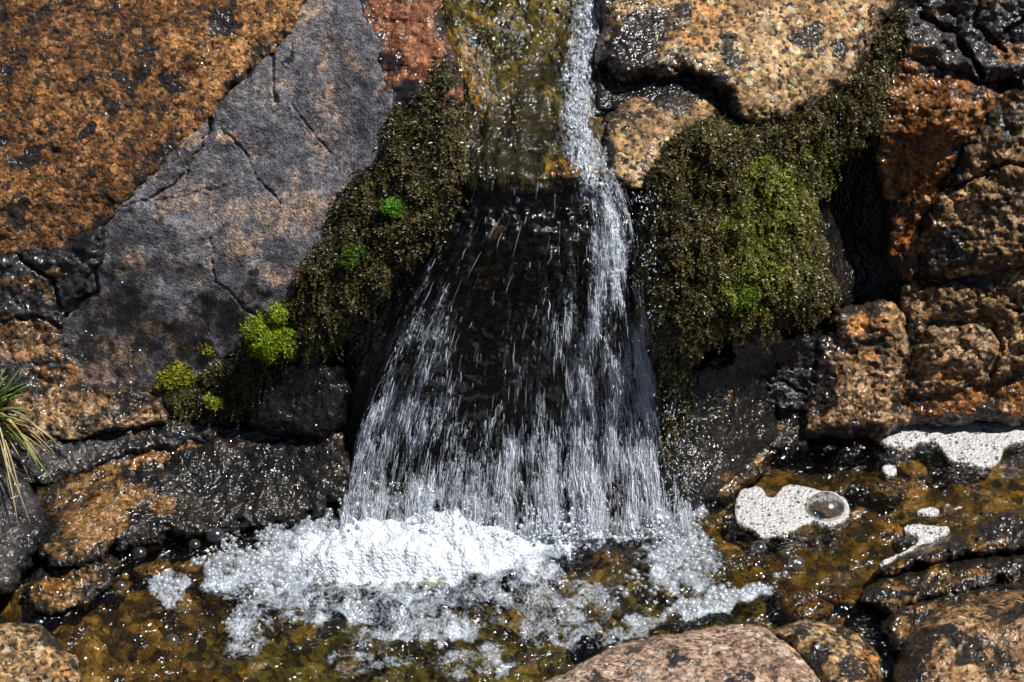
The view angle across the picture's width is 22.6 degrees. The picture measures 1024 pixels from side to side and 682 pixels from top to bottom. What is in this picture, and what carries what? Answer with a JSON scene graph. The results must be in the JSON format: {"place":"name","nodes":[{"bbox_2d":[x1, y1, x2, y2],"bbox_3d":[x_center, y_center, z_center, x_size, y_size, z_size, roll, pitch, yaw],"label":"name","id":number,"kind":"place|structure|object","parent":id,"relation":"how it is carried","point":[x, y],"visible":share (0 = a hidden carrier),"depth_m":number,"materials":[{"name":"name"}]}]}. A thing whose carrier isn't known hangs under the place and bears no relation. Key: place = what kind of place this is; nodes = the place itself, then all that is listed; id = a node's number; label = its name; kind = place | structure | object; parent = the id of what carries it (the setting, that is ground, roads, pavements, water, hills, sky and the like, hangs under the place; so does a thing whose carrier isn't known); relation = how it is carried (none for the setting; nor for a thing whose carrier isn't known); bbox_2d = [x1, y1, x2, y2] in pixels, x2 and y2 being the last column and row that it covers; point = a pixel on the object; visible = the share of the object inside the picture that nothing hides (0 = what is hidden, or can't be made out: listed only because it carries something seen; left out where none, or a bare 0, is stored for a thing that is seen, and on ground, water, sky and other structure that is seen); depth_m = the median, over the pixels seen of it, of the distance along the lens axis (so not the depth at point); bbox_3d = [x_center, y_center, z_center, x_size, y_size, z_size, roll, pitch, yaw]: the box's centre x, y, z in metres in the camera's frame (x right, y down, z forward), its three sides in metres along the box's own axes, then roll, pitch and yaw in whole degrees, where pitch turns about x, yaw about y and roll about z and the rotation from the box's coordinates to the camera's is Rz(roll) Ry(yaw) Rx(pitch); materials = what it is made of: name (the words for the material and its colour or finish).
{"place":"outdoors","nodes":[
{"label":"outdoors","id":0,"kind":"place"},
{"bbox_2d":[0,0,1011,582],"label":"bedrock","id":1,"kind":"structure","parent":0,"point":[852,212],"depth_m":3.00,"materials":[{"name":"black stone"}]},
{"bbox_2d":[0,225,105,397],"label":"rock","id":2,"kind":"object","parent":1,"relation":"on","point":[36,284],"visible":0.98,"depth_m":3.08,"materials":[{"name":"brown stone"}]},
{"bbox_2d":[5,384,168,439],"bbox_3d":[-0.517,0.084,3.110,0.216,0.110,0.138,0,40,0],"label":"ledge","id":3,"kind":"object","parent":1,"relation":"on","point":[78,412],"visible":0.96,"depth_m":3.06,"materials":[{"name":"brown stone"}]},
{"bbox_2d":[0,420,220,484],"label":"ledge","id":4,"kind":"object","parent":1,"relation":"on","point":[88,454],"visible":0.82,"depth_m":3.05,"materials":[{"name":"grey stone"}]},
{"bbox_2d":[0,367,60,527],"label":"grass tuft","id":5,"kind":"object","parent":4,"relation":"on","point":[7,420],"visible":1,"depth_m":3.02,"materials":[{"name":"green plant"}]},
{"bbox_2d":[0,0,306,258],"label":"boulder","id":6,"kind":"object","parent":1,"relation":"on","point":[105,105],"visible":0.97,"depth_m":3.04,"materials":[{"name":"orange stone"}]},
{"bbox_2d":[36,424,343,518],"bbox_3d":[-0.392,0.137,3.084,0.372,0.126,0.159,-10,41,-11],"label":"rock","id":7,"kind":"object","parent":1,"relation":"on","point":[54,498],"visible":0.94,"depth_m":3.03,"materials":[{"name":"stone"}]},
{"bbox_2d":[57,0,392,408],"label":"rock slab","id":8,"kind":"object","parent":1,"relation":"on","point":[213,227],"visible":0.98,"depth_m":3.01,"materials":[{"name":"grey stone"}]},
{"bbox_2d":[162,58,474,438],"bbox_3d":[-0.212,-0.074,2.993,0.418,0.454,0.226,-18,43,-20],"label":"moss mat","id":9,"kind":"object","parent":1,"relation":"on","point":[420,166],"visible":0.96,"depth_m":2.94,"materials":[{"name":"plant"}]},
{"bbox_2d":[150,360,198,393],"bbox_3d":[-0.399,0.040,3.071,0.071,0.043,0.042,0,40,0],"label":"moss cushion","id":10,"kind":"object","parent":9,"relation":"on","point":[175,376],"visible":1,"depth_m":3.06,"materials":[{"name":"green plant"}]},
{"bbox_2d":[197,342,225,358],"bbox_3d":[-0.353,0.009,3.051,0.047,0.030,0.028,0,40,0],"label":"moss cushion","id":11,"kind":"object","parent":9,"relation":"on","point":[206,350],"visible":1,"depth_m":3.04,"materials":[{"name":"green plant"}]},
{"bbox_2d":[203,393,224,410],"bbox_3d":[-0.354,0.073,3.039,0.027,0.020,0.020,0,40,0],"label":"moss cushion","id":12,"kind":"object","parent":9,"relation":"on","point":[212,402],"visible":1,"depth_m":3.04,"materials":[{"name":"green plant"}]},
{"bbox_2d":[239,310,300,365],"bbox_3d":[-0.279,-0.003,2.991,0.081,0.056,0.050,0,40,0],"label":"moss cushion","id":13,"kind":"object","parent":9,"relation":"on","point":[268,341],"visible":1,"depth_m":2.98,"materials":[{"name":"green plant"}]},
{"bbox_2d":[266,300,288,326],"bbox_3d":[-0.272,-0.032,2.974,0.029,0.027,0.026,0,40,0],"label":"moss cushion","id":14,"kind":"object","parent":9,"relation":"on","point":[277,312],"visible":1,"depth_m":2.97,"materials":[{"name":"green plant"}]},
{"bbox_2d":[336,240,367,274],"bbox_3d":[-0.181,-0.095,2.929,0.038,0.031,0.024,-11,41,-13],"label":"moss cushion","id":15,"kind":"object","parent":9,"relation":"on","point":[350,257],"visible":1,"depth_m":2.93,"materials":[{"name":"green plant"}]},
{"bbox_2d":[380,197,404,218],"bbox_3d":[-0.134,-0.152,2.909,0.034,0.022,0.021,0,40,0],"label":"moss cushion","id":16,"kind":"object","parent":9,"relation":"on","point":[392,207],"visible":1,"depth_m":2.91,"materials":[{"name":"green plant"}]},
{"bbox_2d":[360,0,463,114],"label":"rock","id":17,"kind":"object","parent":1,"relation":"on","point":[413,36],"visible":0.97,"depth_m":2.96,"materials":[{"name":"red stone"}]},
{"bbox_2d":[326,184,692,547],"bbox_3d":[0.004,0.024,2.964,0.458,0.422,0.239,0,40,0],"label":"rock","id":18,"kind":"object","parent":1,"relation":"on","point":[539,229],"visible":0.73,"depth_m":2.99,"materials":[{"name":"black stone"}]},
{"bbox_2d":[629,192,700,480],"bbox_3d":[0.183,0.001,2.984,0.093,0.383,0.150,7,41,8],"label":"moss fringe","id":19,"kind":"object","parent":18,"relation":"attached to","point":[665,382],"visible":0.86,"depth_m":2.96,"materials":[{"name":"plant"}]},
{"bbox_2d":[340,179,692,543],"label":"falling drops","id":20,"kind":"object","parent":1,"relation":"on","point":[610,452],"visible":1,"depth_m":3.00,"materials":[{"name":"liquid"}]},
{"bbox_2d":[440,0,629,194],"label":"rock","id":21,"kind":"object","parent":1,"relation":"on","point":[517,157],"visible":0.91,"depth_m":2.95,"materials":[{"name":"brown stone"}]},
{"bbox_2d":[603,97,722,187],"bbox_3d":[0.177,-0.223,2.954,0.147,0.111,0.164,0,40,0],"label":"rock","id":22,"kind":"object","parent":1,"relation":"on","point":[639,131],"visible":0.75,"depth_m":2.91,"materials":[{"name":"beige stone"}]},
{"bbox_2d":[597,69,733,120],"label":"rock","id":23,"kind":"object","parent":1,"relation":"on","point":[612,91],"visible":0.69,"depth_m":2.95,"materials":[{"name":"grey stone"}]},
{"bbox_2d":[595,0,898,125],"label":"boulder","id":24,"kind":"object","parent":1,"relation":"on","point":[756,62],"visible":0.98,"depth_m":2.95,"materials":[{"name":"beige stone"}]},
{"bbox_2d":[732,332,816,412],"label":"rock","id":25,"kind":"object","parent":1,"relation":"on","point":[784,366],"visible":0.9,"depth_m":3.10,"materials":[{"name":"grey stone"}]},
{"bbox_2d":[637,7,912,378],"bbox_3d":[0.333,-0.156,3.012,0.479,0.372,0.195,-25,46,-27],"label":"moss mat","id":26,"kind":"object","parent":1,"relation":"on","point":[767,181],"visible":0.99,"depth_m":2.93,"materials":[{"name":"plant"}]},
{"bbox_2d":[719,280,763,316],"bbox_3d":[0.257,-0.051,2.924,0.059,0.038,0.031,11,41,13],"label":"moss cushion","id":27,"kind":"object","parent":26,"relation":"on","point":[741,291],"visible":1,"depth_m":2.92,"materials":[{"name":"green plant"}]},
{"bbox_2d":[865,50,1008,281],"bbox_3d":[0.499,-0.208,3.093,0.169,0.304,0.192,14,42,16],"label":"boulder","id":28,"kind":"object","parent":1,"relation":"on","point":[936,116],"visible":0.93,"depth_m":3.02,"materials":[{"name":"stone"}]},
{"bbox_2d":[897,0,1023,83],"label":"boulder","id":29,"kind":"object","parent":1,"relation":"on","point":[980,40],"visible":0.98,"depth_m":3.01,"materials":[{"name":"grey stone"}]},
{"bbox_2d":[899,267,1023,396],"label":"boulder","id":30,"kind":"object","parent":1,"relation":"on","point":[963,333],"visible":0.98,"depth_m":3.07,"materials":[{"name":"brown stone"}]},
{"bbox_2d":[916,79,1023,283],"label":"boulder","id":31,"kind":"object","parent":1,"relation":"on","point":[972,221],"visible":0.97,"depth_m":3.01,"materials":[{"name":"brown stone"}]},
{"bbox_2d":[338,1,684,541],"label":"waterfall","id":32,"kind":"structure","parent":0,"point":[600,290],"depth_m":3.00,"materials":[{"name":"white liquid"}]},
{"bbox_2d":[337,489,682,540],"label":"splash drops","id":33,"kind":"object","parent":32,"relation":"on","point":[357,524],"visible":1,"depth_m":2.98,"materials":[{"name":"liquid"}]},
{"bbox_2d":[561,0,612,186],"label":"rapid drops","id":34,"kind":"object","parent":32,"relation":"on","point":[578,63],"visible":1,"depth_m":2.92,"materials":[{"name":"liquid"}]},
{"bbox_2d":[623,192,704,508],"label":"spray drops","id":35,"kind":"object","parent":32,"relation":"in","point":[665,370],"visible":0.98,"depth_m":2.98,"materials":[{"name":"liquid"}]},
{"bbox_2d":[0,424,1023,681],"bbox_3d":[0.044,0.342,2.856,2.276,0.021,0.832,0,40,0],"label":"pool water","id":36,"kind":"structure","parent":0,"point":[529,558],"depth_m":2.94,"materials":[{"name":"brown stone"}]},
{"bbox_2d":[0,470,47,595],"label":"rock","id":37,"kind":"object","parent":36,"relation":"on","point":[19,546],"visible":0.94,"depth_m":2.95,"materials":[{"name":"grey stone"}]},
{"bbox_2d":[0,623,81,681],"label":"rock","id":38,"kind":"object","parent":36,"relation":"on","point":[32,652],"visible":1,"depth_m":2.81,"materials":[{"name":"beige stone"}]},
{"bbox_2d":[24,553,126,616],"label":"rock","id":39,"kind":"object","parent":36,"relation":"on","point":[51,591],"visible":0.91,"depth_m":2.92,"materials":[{"name":"stone"}]},
{"bbox_2d":[108,578,132,599],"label":"pebble","id":40,"kind":"object","parent":36,"relation":"on","point":[124,587],"visible":0.92,"depth_m":2.94,"materials":[{"name":"stone"}]},
{"bbox_2d":[137,544,165,554],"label":"pebble","id":41,"kind":"object","parent":36,"relation":"on","point":[154,547],"visible":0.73,"depth_m":2.99,"materials":[{"name":"beige stone"}]},
{"bbox_2d":[132,560,172,578],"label":"pebble","id":42,"kind":"object","parent":36,"relation":"on","point":[152,567],"visible":0.98,"depth_m":2.96,"materials":[{"name":"beige stone"}]},
{"bbox_2d":[38,435,349,566],"bbox_3d":[-0.387,0.173,3.066,0.394,0.147,0.240,-13,42,-15],"label":"rock","id":43,"kind":"object","parent":36,"relation":"on","point":[212,487],"visible":0.98,"depth_m":3.01,"materials":[{"name":"brown stone"}]},
{"bbox_2d":[242,355,352,438],"bbox_3d":[-0.259,0.062,3.068,0.140,0.165,0.141,0,40,0],"label":"rock","id":44,"kind":"object","parent":43,"relation":"on","point":[312,401],"visible":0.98,"depth_m":3.01,"materials":[{"name":"grey stone"}]},
{"bbox_2d":[285,507,544,598],"bbox_3d":[-0.113,0.245,2.970,0.300,0.048,0.117,-9,41,-11],"label":"foam mound","id":45,"kind":"object","parent":36,"relation":"on","point":[389,555],"visible":1,"depth_m":2.95,"materials":[{"name":"white liquid"}]},
{"bbox_2d":[152,506,785,646],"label":"foam bubbles","id":46,"kind":"object","parent":36,"relation":"on","point":[546,540],"visible":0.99,"depth_m":2.95},
{"bbox_2d":[582,612,612,640],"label":"pebble","id":47,"kind":"object","parent":36,"relation":"on","point":[602,633],"visible":0.99,"depth_m":2.89,"materials":[{"name":"stone"}]},
{"bbox_2d":[541,624,820,681],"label":"boulder","id":48,"kind":"object","parent":36,"relation":"on","point":[735,653],"visible":0.98,"depth_m":2.80,"materials":[{"name":"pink stone"}]},
{"bbox_2d":[657,355,779,512],"bbox_3d":[0.242,0.097,3.100,0.133,0.201,0.276,26,47,28],"label":"rock","id":49,"kind":"object","parent":36,"relation":"on","point":[735,433],"visible":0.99,"depth_m":3.04,"materials":[{"name":"grey stone"}]},
{"bbox_2d":[713,447,774,500],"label":"rock","id":50,"kind":"object","parent":36,"relation":"on","point":[742,480],"visible":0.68,"depth_m":3.07,"materials":[{"name":"stone"}]},
{"bbox_2d":[769,411,810,451],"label":"rock","id":51,"kind":"object","parent":36,"relation":"on","point":[790,436],"visible":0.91,"depth_m":3.11,"materials":[{"name":"grey stone"}]},
{"bbox_2d":[734,484,849,540],"bbox_3d":[0.331,0.200,3.021,0.138,0.034,0.092,0,40,0],"label":"foam raft","id":52,"kind":"object","parent":36,"relation":"on","point":[789,527],"visible":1,"depth_m":3.02,"materials":[{"name":"white liquid"}]},
{"bbox_2d":[771,582,834,621],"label":"rock","id":53,"kind":"object","parent":36,"relation":"on","point":[792,600],"visible":0.97,"depth_m":2.92,"materials":[{"name":"stone"}]},
{"bbox_2d":[769,618,882,681],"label":"boulder","id":54,"kind":"object","parent":36,"relation":"on","point":[831,652],"visible":0.97,"depth_m":2.81,"materials":[{"name":"beige stone"}]},
{"bbox_2d":[817,585,862,609],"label":"rock","id":55,"kind":"object","parent":36,"relation":"on","point":[842,597],"visible":0.96,"depth_m":2.93,"materials":[{"name":"stone"}]},
{"bbox_2d":[799,298,912,438],"bbox_3d":[0.426,0.038,3.145,0.152,0.199,0.170,0,40,0],"label":"boulder","id":56,"kind":"object","parent":36,"relation":"on","point":[862,360],"visible":0.99,"depth_m":3.09,"materials":[{"name":"brown stone"}]},
{"bbox_2d":[856,472,911,501],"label":"rock","id":57,"kind":"object","parent":36,"relation":"on","point":[864,481],"visible":1,"depth_m":3.07,"materials":[{"name":"stone"}]},
{"bbox_2d":[881,464,896,478],"bbox_3d":[0.453,0.156,3.076,0.020,0.008,0.023,0,40,0],"label":"foam raft","id":58,"kind":"object","parent":36,"relation":"on","point":[890,470],"visible":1,"depth_m":3.07,"materials":[{"name":"white liquid"}]},
{"bbox_2d":[878,524,949,567],"bbox_3d":[0.461,0.233,2.984,0.111,0.008,0.041,-24,46,-26],"label":"foam raft","id":59,"kind":"object","parent":36,"relation":"on","point":[922,537],"visible":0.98,"depth_m":2.99,"materials":[{"name":"white liquid"}]},
{"bbox_2d":[916,507,939,519],"bbox_3d":[0.491,0.203,3.020,0.029,0.007,0.017,0,40,0],"label":"foam raft","id":60,"kind":"object","parent":36,"relation":"on","point":[929,513],"visible":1,"depth_m":3.02,"materials":[{"name":"white liquid"}]},
{"bbox_2d":[859,551,1023,614],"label":"ledge","id":61,"kind":"object","parent":36,"relation":"on","point":[887,595],"visible":0.94,"depth_m":2.91,"materials":[{"name":"stone"}]},
{"bbox_2d":[871,421,1023,468],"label":"foam raft","id":62,"kind":"object","parent":36,"relation":"on","point":[1013,434],"visible":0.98,"depth_m":3.11,"materials":[{"name":"white liquid"}]},
{"bbox_2d":[875,506,1023,576],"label":"ledge","id":63,"kind":"object","parent":36,"relation":"on","point":[1001,531],"visible":0.96,"depth_m":2.95,"materials":[{"name":"stone"}]},
{"bbox_2d":[881,579,1023,652],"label":"ledge","id":64,"kind":"object","parent":36,"relation":"on","point":[897,624],"visible":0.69,"depth_m":2.88,"materials":[{"name":"stone"}]},
{"bbox_2d":[891,590,1023,681],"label":"boulder","id":65,"kind":"object","parent":36,"relation":"on","point":[981,639],"visible":0.98,"depth_m":2.79,"materials":[{"name":"brown stone"}]},
{"bbox_2d":[906,376,1023,426],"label":"boulder","id":66,"kind":"object","parent":36,"relation":"on","point":[1003,403],"visible":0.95,"depth_m":3.10,"materials":[{"name":"stone"}]}
]}

